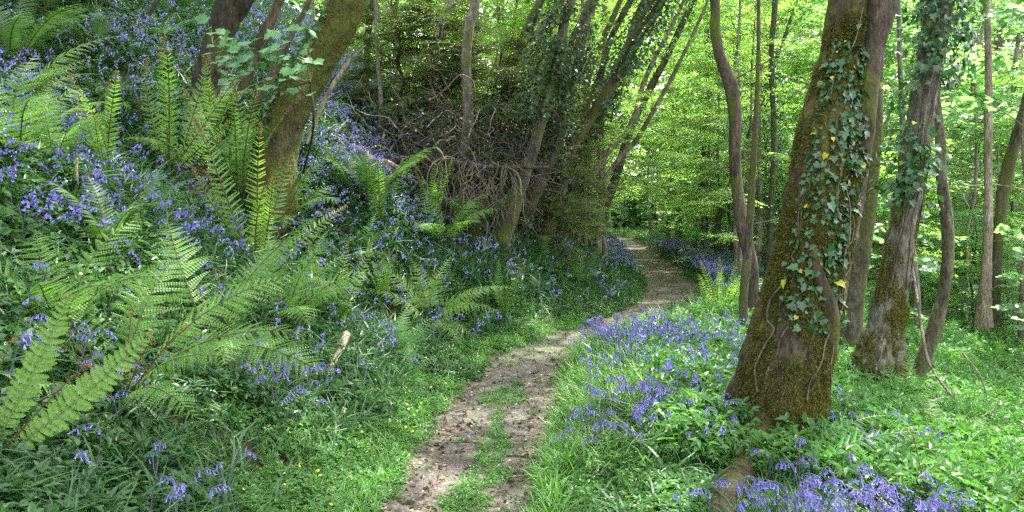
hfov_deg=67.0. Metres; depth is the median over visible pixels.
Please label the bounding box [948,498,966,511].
bluebell
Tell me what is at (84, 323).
bluebell
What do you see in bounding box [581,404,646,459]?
bluebell
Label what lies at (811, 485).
bluebell
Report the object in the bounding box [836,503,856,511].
bluebell
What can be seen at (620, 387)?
bluebell
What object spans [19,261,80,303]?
bluebell
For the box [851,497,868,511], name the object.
bluebell
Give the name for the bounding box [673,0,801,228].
woodland tree
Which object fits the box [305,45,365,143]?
dead branch
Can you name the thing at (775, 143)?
ivy plant
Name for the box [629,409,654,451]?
bluebell
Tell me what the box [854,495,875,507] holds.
bluebell
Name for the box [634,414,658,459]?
bluebell
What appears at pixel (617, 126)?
woodland tree
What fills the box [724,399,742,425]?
bluebell
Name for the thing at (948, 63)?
woodland tree
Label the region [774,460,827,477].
bluebell
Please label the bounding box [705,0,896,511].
mossy tree
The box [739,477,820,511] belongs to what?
bluebell
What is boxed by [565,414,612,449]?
bluebell
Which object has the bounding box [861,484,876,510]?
bluebell
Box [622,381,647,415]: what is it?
bluebell
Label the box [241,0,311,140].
thin stem
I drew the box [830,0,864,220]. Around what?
ivy plant
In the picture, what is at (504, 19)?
woodland tree
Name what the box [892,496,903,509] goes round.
bluebell
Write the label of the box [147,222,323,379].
fern
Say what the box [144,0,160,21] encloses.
dead stick
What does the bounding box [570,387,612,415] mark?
bluebell
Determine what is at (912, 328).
hanging vine
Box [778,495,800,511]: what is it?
bluebell
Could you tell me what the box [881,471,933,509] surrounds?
bluebell
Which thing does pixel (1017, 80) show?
leafy bush
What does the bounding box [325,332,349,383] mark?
cut branch
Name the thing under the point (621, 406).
bluebell
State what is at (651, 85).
leaning tree
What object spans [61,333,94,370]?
bluebell
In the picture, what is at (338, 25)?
leaning tree
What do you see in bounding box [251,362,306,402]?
bluebell
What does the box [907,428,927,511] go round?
fern
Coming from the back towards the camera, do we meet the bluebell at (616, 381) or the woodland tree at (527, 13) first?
the woodland tree at (527, 13)
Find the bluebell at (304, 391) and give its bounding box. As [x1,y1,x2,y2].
[271,389,327,432]
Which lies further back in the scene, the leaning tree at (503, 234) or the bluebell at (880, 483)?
the leaning tree at (503, 234)
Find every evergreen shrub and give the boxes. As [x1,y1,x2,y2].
[327,0,461,140]
[366,0,514,166]
[409,28,561,215]
[469,77,608,267]
[500,88,635,247]
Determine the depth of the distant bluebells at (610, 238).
10.34 m
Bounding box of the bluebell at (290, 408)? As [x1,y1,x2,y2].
[280,396,312,425]
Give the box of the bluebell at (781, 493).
[754,481,800,511]
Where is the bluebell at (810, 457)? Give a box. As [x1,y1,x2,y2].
[713,454,842,506]
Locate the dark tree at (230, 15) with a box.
[187,0,254,130]
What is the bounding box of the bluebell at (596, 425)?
[555,423,598,455]
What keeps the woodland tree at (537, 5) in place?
on the ground at (394, 312)
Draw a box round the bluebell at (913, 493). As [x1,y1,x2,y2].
[907,489,925,508]
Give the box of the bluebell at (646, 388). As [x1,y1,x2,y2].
[626,386,674,422]
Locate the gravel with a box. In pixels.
[378,296,689,511]
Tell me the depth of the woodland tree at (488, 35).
36.34 m
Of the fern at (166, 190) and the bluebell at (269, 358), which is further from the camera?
the fern at (166, 190)
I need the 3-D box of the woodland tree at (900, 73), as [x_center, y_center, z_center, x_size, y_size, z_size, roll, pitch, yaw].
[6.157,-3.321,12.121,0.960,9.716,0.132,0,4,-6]
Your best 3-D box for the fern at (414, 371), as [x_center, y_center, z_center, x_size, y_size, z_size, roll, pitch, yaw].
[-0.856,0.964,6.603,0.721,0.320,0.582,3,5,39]
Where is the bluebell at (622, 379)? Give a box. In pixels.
[612,376,628,398]
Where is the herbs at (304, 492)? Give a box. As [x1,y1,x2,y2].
[178,36,1020,511]
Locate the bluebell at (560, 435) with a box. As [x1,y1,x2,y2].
[552,433,590,458]
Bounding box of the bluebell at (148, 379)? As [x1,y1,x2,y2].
[133,355,176,417]
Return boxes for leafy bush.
[347,5,391,65]
[378,3,433,93]
[387,14,461,121]
[472,43,510,135]
[566,117,631,236]
[662,202,699,239]
[664,94,794,255]
[670,111,793,263]
[670,150,724,237]
[675,152,765,249]
[682,181,728,240]
[697,181,768,250]
[723,93,798,254]
[744,139,889,272]
[755,55,938,285]
[867,190,886,281]
[868,156,970,299]
[869,134,981,303]
[886,101,1023,299]
[916,189,955,282]
[916,236,979,307]
[918,198,1023,309]
[919,196,1023,331]
[931,145,994,277]
[933,73,1023,303]
[933,189,993,280]
[954,223,1023,338]
[960,200,1023,320]
[978,183,1023,313]
[981,153,1023,289]
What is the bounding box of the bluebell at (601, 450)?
[582,437,620,474]
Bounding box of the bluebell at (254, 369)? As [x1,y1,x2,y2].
[246,366,271,391]
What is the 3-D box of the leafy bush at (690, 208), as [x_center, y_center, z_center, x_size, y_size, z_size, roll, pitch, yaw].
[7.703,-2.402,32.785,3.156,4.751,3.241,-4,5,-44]
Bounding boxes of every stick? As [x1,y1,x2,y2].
[74,158,78,190]
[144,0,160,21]
[447,396,470,402]
[500,455,542,459]
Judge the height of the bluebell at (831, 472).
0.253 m
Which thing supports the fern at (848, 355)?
on the ground at (394, 312)
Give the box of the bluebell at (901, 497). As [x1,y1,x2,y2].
[890,493,905,511]
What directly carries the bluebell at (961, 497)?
on the ground at (394, 312)
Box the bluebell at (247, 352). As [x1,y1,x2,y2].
[233,334,265,367]
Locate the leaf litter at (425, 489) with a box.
[1,47,745,511]
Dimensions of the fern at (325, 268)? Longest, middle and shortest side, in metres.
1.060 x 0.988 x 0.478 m
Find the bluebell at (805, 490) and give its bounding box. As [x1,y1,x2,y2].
[798,487,823,511]
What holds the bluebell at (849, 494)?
on the ground at (394, 312)
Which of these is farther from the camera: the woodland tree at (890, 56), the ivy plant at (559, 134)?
the woodland tree at (890, 56)
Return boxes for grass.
[0,262,1023,511]
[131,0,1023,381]
[571,232,1023,501]
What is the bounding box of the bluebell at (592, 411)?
[581,409,611,444]
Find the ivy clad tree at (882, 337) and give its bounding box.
[847,0,954,389]
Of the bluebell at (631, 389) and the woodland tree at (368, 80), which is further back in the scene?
the woodland tree at (368, 80)
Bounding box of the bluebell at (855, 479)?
[849,477,870,510]
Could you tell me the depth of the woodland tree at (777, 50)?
37.02 m
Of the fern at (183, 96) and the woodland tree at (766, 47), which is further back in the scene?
the woodland tree at (766, 47)
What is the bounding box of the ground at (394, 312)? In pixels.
[4,0,931,511]
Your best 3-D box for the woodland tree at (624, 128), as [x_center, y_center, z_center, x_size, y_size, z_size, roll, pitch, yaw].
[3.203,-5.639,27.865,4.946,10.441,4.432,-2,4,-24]
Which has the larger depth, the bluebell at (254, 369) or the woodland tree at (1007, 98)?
the woodland tree at (1007, 98)
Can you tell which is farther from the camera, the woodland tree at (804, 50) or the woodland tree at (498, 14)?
the woodland tree at (498, 14)
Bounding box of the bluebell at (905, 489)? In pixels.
[859,482,913,511]
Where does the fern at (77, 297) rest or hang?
on the ground at (394, 312)
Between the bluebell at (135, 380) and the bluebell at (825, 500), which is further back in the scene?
the bluebell at (135, 380)
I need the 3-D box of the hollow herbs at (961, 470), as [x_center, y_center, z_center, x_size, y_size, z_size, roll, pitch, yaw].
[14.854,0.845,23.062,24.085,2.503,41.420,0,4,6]
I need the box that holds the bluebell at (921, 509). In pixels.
[910,499,926,511]
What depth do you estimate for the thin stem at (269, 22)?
9.47 m
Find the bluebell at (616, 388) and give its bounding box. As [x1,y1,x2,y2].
[607,384,653,414]
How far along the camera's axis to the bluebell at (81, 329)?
3.82 m
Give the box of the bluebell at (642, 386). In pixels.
[632,384,652,415]
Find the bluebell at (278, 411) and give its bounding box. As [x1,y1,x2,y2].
[252,375,297,418]
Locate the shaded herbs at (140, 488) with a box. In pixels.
[0,0,1021,511]
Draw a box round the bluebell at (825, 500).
[819,499,837,508]
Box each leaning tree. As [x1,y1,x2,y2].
[244,0,366,234]
[493,0,575,250]
[515,0,598,241]
[534,0,633,218]
[537,0,665,243]
[551,0,587,103]
[556,0,649,235]
[567,0,622,236]
[573,0,684,235]
[574,0,708,244]
[590,0,693,242]
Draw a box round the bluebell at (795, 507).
[781,505,835,511]
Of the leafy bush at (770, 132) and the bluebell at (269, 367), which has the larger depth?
the leafy bush at (770, 132)
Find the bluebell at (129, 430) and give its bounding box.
[112,390,199,443]
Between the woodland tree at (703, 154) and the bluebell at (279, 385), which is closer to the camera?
the bluebell at (279, 385)
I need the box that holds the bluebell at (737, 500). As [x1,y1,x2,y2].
[714,475,764,511]
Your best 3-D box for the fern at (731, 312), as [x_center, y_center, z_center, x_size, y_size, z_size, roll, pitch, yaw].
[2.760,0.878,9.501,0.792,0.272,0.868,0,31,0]
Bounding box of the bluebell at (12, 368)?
[5,367,55,401]
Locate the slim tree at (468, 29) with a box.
[454,0,479,196]
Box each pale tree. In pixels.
[972,0,994,338]
[1011,0,1023,273]
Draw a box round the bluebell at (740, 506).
[737,500,748,511]
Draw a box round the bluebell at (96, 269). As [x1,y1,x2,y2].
[84,263,105,301]
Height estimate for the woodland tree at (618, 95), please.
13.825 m
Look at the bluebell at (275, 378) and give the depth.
4.77 m
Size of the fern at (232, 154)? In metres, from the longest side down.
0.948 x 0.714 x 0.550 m
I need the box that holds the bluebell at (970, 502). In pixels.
[957,500,975,511]
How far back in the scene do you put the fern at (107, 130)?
6.81 m
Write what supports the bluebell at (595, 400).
on the ground at (394, 312)
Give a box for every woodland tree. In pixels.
[298,0,450,76]
[310,0,314,24]
[352,0,488,90]
[358,0,432,78]
[362,0,511,96]
[363,0,373,95]
[378,0,605,149]
[392,4,494,84]
[417,2,516,117]
[418,0,541,110]
[427,0,608,141]
[428,0,456,122]
[433,0,633,136]
[438,0,559,85]
[440,0,523,94]
[449,3,692,227]
[457,1,512,92]
[458,0,682,227]
[462,0,659,162]
[478,21,626,131]
[480,0,511,74]
[484,0,699,187]
[495,1,651,172]
[496,0,721,251]
[500,0,543,133]
[508,0,664,250]
[512,0,655,163]
[515,0,564,68]
[517,0,684,258]
[520,4,650,168]
[540,0,673,190]
[544,0,657,185]
[577,2,663,204]
[596,0,657,228]
[597,0,709,236]
[606,3,736,233]
[610,2,750,239]
[621,1,744,237]
[623,32,693,233]
[636,2,776,251]
[638,0,782,216]
[639,0,801,250]
[640,0,819,262]
[642,4,763,231]
[645,1,776,229]
[646,3,800,235]
[648,6,742,232]
[654,0,812,278]
[655,0,825,267]
[655,3,757,242]
[656,2,823,220]
[665,0,824,260]
[670,4,800,227]
[672,7,698,239]
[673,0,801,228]
[676,0,827,249]
[688,0,998,203]
[690,5,825,196]
[697,0,805,233]
[699,0,710,247]
[699,4,821,219]
[713,0,797,257]
[721,14,807,228]
[727,15,818,177]
[739,0,760,327]
[740,0,822,226]
[755,6,916,243]
[755,35,898,272]
[764,0,777,274]
[775,0,929,290]
[777,0,984,243]
[778,0,823,117]
[788,3,997,209]
[794,0,956,227]
[807,4,995,232]
[839,70,883,347]
[872,1,1023,248]
[872,107,949,287]
[873,0,1009,283]
[874,1,1023,320]
[876,0,1023,343]
[878,11,948,267]
[880,0,1023,247]
[880,0,1023,303]
[883,0,1012,176]
[883,29,1004,272]
[885,2,995,222]
[894,0,1018,225]
[896,0,921,327]
[907,0,1013,166]
[911,0,954,385]
[922,86,1023,314]
[924,1,1023,324]
[927,85,1022,303]
[930,24,1023,288]
[942,41,1023,278]
[946,0,1023,260]
[950,0,1020,199]
[954,2,1005,207]
[956,76,1023,265]
[958,25,1023,266]
[970,0,1023,234]
[974,0,1012,207]
[992,92,1023,337]
[994,0,1010,210]
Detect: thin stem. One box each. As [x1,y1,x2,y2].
[224,0,284,127]
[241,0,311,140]
[374,0,382,132]
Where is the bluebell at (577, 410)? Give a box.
[572,406,625,434]
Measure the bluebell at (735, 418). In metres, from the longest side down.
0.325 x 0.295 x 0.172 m
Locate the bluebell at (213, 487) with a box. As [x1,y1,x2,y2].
[206,484,234,511]
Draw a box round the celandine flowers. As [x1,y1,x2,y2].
[208,355,444,504]
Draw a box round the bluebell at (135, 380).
[134,376,160,425]
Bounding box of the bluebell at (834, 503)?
[827,496,845,511]
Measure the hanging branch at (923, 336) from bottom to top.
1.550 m
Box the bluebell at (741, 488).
[737,487,746,511]
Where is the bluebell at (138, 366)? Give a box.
[117,363,143,409]
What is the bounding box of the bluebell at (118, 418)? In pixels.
[96,394,165,433]
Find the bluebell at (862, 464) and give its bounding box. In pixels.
[852,463,914,511]
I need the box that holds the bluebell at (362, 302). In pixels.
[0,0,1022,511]
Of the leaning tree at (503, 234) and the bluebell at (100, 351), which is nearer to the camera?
the bluebell at (100, 351)
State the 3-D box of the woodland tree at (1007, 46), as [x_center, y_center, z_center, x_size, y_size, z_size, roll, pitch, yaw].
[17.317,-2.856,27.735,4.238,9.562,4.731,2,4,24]
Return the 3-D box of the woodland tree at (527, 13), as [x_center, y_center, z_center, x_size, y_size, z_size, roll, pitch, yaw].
[1.846,-7.083,18.549,6.105,14.485,6.206,2,4,29]
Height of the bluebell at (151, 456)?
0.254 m
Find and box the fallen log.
[921,306,1018,318]
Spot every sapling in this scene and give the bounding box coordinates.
[196,9,323,173]
[866,201,940,290]
[866,217,931,319]
[870,228,948,302]
[908,249,977,308]
[991,272,1023,359]
[999,283,1023,345]
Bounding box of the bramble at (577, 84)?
[455,36,634,165]
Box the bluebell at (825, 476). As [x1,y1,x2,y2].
[792,461,845,505]
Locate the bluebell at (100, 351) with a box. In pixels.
[93,349,141,399]
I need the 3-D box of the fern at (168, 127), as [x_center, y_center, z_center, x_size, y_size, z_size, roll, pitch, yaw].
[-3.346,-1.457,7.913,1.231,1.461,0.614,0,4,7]
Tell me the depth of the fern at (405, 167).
9.69 m
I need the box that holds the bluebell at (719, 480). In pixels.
[712,478,742,504]
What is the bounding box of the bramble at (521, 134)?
[425,64,615,216]
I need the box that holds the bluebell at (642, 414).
[627,406,659,435]
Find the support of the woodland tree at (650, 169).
on the ground at (394, 312)
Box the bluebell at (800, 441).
[764,438,864,509]
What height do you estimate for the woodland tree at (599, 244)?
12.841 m
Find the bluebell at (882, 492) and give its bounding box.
[877,484,888,511]
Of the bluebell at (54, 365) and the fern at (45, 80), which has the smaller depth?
the bluebell at (54, 365)
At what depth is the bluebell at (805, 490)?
3.40 m
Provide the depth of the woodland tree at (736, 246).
17.29 m
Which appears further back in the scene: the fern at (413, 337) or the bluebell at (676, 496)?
the fern at (413, 337)
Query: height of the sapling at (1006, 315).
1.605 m
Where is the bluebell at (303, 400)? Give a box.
[284,385,320,419]
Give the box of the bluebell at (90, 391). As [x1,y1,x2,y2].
[87,365,136,411]
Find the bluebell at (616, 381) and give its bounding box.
[606,376,639,399]
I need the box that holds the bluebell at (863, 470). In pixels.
[859,468,904,511]
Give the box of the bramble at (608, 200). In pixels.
[542,130,644,245]
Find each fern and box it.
[0,0,109,68]
[0,56,113,156]
[0,219,164,327]
[0,248,306,461]
[0,294,152,453]
[6,88,110,153]
[19,36,117,98]
[26,0,60,17]
[29,170,172,254]
[51,75,131,125]
[52,9,118,48]
[64,79,136,105]
[67,70,121,173]
[72,103,122,182]
[118,104,272,175]
[129,170,194,210]
[139,160,214,215]
[140,35,235,181]
[144,10,196,35]
[146,82,248,127]
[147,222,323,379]
[181,82,292,203]
[182,56,245,148]
[191,116,347,268]
[204,132,252,166]
[211,145,263,175]
[255,234,381,325]
[260,54,287,81]
[261,157,339,236]
[280,240,371,322]
[290,230,353,287]
[320,144,411,194]
[320,146,436,201]
[340,216,396,264]
[360,251,396,304]
[361,258,511,345]
[364,158,389,224]
[381,344,444,390]
[387,301,449,365]
[395,189,499,243]
[414,155,452,222]
[442,191,517,241]
[489,261,525,314]
[516,233,570,259]
[559,246,604,282]
[597,259,615,275]
[687,289,704,304]
[698,257,740,308]
[700,310,736,338]
[709,414,935,489]
[713,300,738,322]
[837,347,926,386]
[861,384,970,423]
[878,348,959,396]
[903,397,966,427]
[905,325,918,347]
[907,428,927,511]
[909,319,983,349]
[914,391,1020,448]
[1010,478,1023,505]
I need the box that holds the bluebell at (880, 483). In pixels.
[869,479,899,505]
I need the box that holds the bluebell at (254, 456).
[227,450,256,499]
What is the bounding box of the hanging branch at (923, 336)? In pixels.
[911,262,998,427]
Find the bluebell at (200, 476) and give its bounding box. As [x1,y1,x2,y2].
[194,467,286,511]
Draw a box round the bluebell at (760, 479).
[751,478,778,511]
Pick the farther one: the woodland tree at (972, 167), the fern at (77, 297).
the woodland tree at (972, 167)
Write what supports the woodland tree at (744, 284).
on the ground at (394, 312)
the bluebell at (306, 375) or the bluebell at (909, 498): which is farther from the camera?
the bluebell at (306, 375)
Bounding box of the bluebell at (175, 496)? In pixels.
[165,492,182,511]
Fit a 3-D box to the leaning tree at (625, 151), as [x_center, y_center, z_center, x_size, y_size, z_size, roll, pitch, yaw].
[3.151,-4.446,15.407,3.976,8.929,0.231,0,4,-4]
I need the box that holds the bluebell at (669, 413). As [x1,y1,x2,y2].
[638,410,671,432]
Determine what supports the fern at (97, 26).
on the ground at (394, 312)
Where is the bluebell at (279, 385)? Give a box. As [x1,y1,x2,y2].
[254,360,296,394]
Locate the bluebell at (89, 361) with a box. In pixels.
[79,359,112,412]
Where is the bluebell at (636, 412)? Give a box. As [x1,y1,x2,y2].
[602,408,656,438]
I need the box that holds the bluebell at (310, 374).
[295,365,322,398]
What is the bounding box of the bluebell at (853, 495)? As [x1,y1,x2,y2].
[840,488,862,511]
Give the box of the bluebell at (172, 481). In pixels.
[149,476,193,511]
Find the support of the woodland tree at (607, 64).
on the ground at (394, 312)
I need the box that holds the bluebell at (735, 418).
[729,414,736,424]
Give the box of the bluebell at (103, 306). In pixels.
[99,287,132,322]
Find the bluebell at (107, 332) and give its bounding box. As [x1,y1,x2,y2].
[67,328,117,387]
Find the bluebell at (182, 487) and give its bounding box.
[174,482,186,511]
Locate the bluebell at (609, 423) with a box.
[595,419,610,455]
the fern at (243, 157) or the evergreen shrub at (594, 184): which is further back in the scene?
the evergreen shrub at (594, 184)
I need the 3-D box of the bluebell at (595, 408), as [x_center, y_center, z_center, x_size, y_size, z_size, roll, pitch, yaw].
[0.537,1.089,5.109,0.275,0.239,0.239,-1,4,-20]
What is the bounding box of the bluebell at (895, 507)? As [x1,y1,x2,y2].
[892,505,902,511]
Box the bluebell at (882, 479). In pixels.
[871,477,889,511]
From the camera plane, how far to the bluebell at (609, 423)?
4.71 m
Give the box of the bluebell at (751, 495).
[734,493,766,511]
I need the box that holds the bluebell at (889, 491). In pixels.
[875,485,897,511]
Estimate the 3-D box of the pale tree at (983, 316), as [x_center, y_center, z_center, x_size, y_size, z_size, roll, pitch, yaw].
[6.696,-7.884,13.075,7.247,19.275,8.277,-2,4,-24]
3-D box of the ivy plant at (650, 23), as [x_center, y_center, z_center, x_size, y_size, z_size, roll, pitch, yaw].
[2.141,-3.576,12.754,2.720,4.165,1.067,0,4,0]
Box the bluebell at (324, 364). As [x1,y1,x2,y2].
[315,362,335,388]
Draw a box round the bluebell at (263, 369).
[244,340,294,379]
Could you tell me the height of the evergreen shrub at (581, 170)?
2.998 m
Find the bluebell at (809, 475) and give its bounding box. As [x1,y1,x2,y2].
[760,472,821,511]
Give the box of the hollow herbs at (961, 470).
[605,227,1023,511]
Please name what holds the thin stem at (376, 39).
on the ground at (394, 312)
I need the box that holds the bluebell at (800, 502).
[785,494,810,511]
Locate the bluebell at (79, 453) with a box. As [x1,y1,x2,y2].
[74,449,153,488]
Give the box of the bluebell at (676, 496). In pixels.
[673,493,680,511]
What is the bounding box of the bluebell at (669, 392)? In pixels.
[630,388,672,410]
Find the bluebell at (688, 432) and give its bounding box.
[653,431,694,463]
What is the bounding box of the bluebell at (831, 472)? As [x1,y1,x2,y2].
[793,470,842,494]
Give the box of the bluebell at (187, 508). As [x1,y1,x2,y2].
[164,489,247,511]
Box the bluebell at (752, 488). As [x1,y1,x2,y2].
[748,485,765,511]
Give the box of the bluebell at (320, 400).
[306,399,352,444]
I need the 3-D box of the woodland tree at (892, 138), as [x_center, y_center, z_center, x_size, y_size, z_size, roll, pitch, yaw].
[14.270,-4.833,28.454,7.265,13.384,6.615,-1,4,-16]
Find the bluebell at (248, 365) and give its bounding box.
[220,363,254,403]
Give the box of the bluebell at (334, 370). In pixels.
[325,368,339,400]
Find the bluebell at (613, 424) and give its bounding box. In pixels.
[553,421,615,458]
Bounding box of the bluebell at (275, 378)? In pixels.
[272,375,287,410]
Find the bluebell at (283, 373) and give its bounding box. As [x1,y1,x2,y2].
[253,372,326,413]
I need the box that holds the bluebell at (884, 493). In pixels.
[866,488,894,506]
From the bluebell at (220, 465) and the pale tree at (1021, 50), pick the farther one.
the pale tree at (1021, 50)
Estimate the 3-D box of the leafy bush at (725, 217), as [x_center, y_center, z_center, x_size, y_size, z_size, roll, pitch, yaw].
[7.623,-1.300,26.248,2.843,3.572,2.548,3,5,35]
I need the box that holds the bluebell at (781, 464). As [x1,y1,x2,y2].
[746,461,797,509]
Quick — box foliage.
[285,0,1023,246]
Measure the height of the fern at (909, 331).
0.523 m
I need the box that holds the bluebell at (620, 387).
[617,385,632,414]
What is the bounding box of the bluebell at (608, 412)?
[571,409,615,455]
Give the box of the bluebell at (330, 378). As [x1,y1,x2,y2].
[321,377,346,403]
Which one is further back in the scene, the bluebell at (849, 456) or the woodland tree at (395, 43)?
the woodland tree at (395, 43)
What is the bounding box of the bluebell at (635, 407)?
[601,400,647,431]
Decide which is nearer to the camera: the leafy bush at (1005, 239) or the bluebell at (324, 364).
the bluebell at (324, 364)
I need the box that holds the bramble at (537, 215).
[469,116,621,251]
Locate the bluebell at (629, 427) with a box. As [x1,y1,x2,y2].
[608,416,641,444]
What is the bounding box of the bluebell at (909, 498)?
[903,496,927,511]
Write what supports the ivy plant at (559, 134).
attached to the leaning tree at (553, 161)
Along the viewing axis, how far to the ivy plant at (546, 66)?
10.98 m
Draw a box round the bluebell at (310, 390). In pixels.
[310,381,319,412]
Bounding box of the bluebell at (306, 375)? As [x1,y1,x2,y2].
[300,366,330,395]
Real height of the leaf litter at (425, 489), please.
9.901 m
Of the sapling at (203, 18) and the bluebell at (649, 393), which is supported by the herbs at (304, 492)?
the bluebell at (649, 393)
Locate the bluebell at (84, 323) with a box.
[65,320,89,353]
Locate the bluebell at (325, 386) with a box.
[317,364,335,402]
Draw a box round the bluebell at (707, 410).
[702,407,716,425]
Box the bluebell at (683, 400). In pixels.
[679,399,693,413]
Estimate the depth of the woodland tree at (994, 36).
30.05 m
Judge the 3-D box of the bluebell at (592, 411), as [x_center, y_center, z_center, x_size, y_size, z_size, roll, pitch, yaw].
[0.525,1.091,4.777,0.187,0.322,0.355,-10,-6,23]
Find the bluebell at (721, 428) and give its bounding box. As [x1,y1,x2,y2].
[717,426,758,460]
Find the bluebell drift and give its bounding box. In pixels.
[0,48,1016,511]
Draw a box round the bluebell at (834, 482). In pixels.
[825,478,849,511]
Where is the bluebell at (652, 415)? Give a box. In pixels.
[604,411,668,444]
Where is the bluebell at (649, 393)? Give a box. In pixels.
[621,383,665,421]
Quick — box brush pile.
[317,39,659,258]
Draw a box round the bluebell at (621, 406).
[608,397,626,427]
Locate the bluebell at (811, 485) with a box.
[783,481,824,510]
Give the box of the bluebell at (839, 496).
[830,494,846,509]
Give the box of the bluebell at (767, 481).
[758,480,787,511]
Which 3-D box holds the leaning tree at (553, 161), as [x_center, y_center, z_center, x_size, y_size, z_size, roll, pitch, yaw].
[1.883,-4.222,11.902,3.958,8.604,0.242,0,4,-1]
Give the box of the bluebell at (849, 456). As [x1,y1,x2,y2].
[846,453,893,481]
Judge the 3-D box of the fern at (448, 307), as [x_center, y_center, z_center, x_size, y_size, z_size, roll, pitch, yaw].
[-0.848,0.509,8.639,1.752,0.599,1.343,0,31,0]
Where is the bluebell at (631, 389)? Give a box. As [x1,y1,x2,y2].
[613,387,635,414]
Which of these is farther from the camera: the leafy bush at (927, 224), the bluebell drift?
the leafy bush at (927, 224)
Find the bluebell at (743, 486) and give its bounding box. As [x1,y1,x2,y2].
[711,482,746,511]
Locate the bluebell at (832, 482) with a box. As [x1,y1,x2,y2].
[823,477,849,511]
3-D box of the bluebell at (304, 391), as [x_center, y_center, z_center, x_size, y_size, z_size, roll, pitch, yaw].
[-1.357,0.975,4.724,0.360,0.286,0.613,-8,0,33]
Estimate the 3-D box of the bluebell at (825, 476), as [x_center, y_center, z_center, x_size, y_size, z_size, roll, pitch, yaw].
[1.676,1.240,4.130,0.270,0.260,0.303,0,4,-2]
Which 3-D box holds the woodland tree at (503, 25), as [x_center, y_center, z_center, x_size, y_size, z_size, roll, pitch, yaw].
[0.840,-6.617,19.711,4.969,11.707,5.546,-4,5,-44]
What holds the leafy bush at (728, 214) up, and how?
on the ground at (394, 312)
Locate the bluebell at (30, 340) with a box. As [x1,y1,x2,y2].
[25,334,82,374]
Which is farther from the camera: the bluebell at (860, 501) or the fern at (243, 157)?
the fern at (243, 157)
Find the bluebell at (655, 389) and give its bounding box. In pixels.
[646,387,664,419]
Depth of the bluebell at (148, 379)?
3.97 m
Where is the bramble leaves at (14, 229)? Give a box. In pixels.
[0,109,951,510]
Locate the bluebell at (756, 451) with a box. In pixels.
[749,448,806,483]
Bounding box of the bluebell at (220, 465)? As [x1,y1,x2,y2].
[211,462,284,511]
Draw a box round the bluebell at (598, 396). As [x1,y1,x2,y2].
[588,392,602,422]
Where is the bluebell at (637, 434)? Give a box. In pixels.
[615,431,643,459]
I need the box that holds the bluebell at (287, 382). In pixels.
[273,363,304,405]
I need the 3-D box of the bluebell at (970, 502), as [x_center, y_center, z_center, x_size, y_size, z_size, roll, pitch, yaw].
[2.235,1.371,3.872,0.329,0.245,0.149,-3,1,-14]
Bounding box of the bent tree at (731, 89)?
[710,0,818,318]
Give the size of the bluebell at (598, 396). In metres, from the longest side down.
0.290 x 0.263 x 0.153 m
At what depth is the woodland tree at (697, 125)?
26.51 m
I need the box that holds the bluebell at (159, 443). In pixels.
[137,442,199,488]
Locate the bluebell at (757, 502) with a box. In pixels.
[752,496,850,511]
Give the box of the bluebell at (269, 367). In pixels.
[267,365,299,409]
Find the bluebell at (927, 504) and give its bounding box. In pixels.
[913,502,936,511]
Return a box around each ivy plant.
[238,9,326,206]
[505,0,598,176]
[515,0,605,244]
[551,0,654,240]
[562,0,699,157]
[754,1,789,275]
[754,38,872,399]
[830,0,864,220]
[867,0,987,290]
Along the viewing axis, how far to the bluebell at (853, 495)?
3.51 m
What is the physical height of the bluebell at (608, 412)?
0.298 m
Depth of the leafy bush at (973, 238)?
19.62 m
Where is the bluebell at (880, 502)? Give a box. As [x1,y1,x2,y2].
[856,501,894,511]
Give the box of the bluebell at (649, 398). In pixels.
[602,397,655,430]
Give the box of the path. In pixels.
[377,237,698,511]
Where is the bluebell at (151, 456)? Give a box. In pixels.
[148,452,190,494]
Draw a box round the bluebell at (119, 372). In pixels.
[96,369,132,414]
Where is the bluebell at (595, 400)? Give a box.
[555,383,610,432]
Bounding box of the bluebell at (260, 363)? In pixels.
[258,361,309,387]
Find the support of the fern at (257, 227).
on the ground at (394, 312)
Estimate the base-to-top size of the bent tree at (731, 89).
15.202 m
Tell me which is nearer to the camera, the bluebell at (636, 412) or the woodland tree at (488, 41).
the bluebell at (636, 412)
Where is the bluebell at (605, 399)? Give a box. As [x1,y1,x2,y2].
[580,388,625,418]
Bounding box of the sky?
[285,0,1012,181]
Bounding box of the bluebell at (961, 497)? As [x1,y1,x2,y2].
[948,492,976,510]
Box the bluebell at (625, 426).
[611,423,630,454]
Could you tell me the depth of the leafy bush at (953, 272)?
20.91 m
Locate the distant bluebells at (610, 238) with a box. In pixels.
[0,0,763,367]
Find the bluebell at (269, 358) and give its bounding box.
[255,339,300,374]
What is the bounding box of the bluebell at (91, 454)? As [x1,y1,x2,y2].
[67,423,134,485]
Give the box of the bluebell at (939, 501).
[920,495,945,511]
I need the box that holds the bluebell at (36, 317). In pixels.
[17,313,66,367]
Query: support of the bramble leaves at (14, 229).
on the ground at (394, 312)
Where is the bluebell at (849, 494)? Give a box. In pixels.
[846,490,871,505]
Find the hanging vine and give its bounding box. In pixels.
[907,302,914,350]
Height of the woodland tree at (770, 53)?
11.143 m
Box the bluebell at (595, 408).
[584,403,602,428]
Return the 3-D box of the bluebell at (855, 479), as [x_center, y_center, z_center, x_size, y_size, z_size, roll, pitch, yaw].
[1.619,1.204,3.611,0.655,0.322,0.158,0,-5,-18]
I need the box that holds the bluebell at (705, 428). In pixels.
[700,425,742,457]
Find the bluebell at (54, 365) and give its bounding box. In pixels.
[25,340,64,382]
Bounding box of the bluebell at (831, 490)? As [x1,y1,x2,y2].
[827,487,851,511]
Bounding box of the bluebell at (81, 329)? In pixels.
[68,328,94,367]

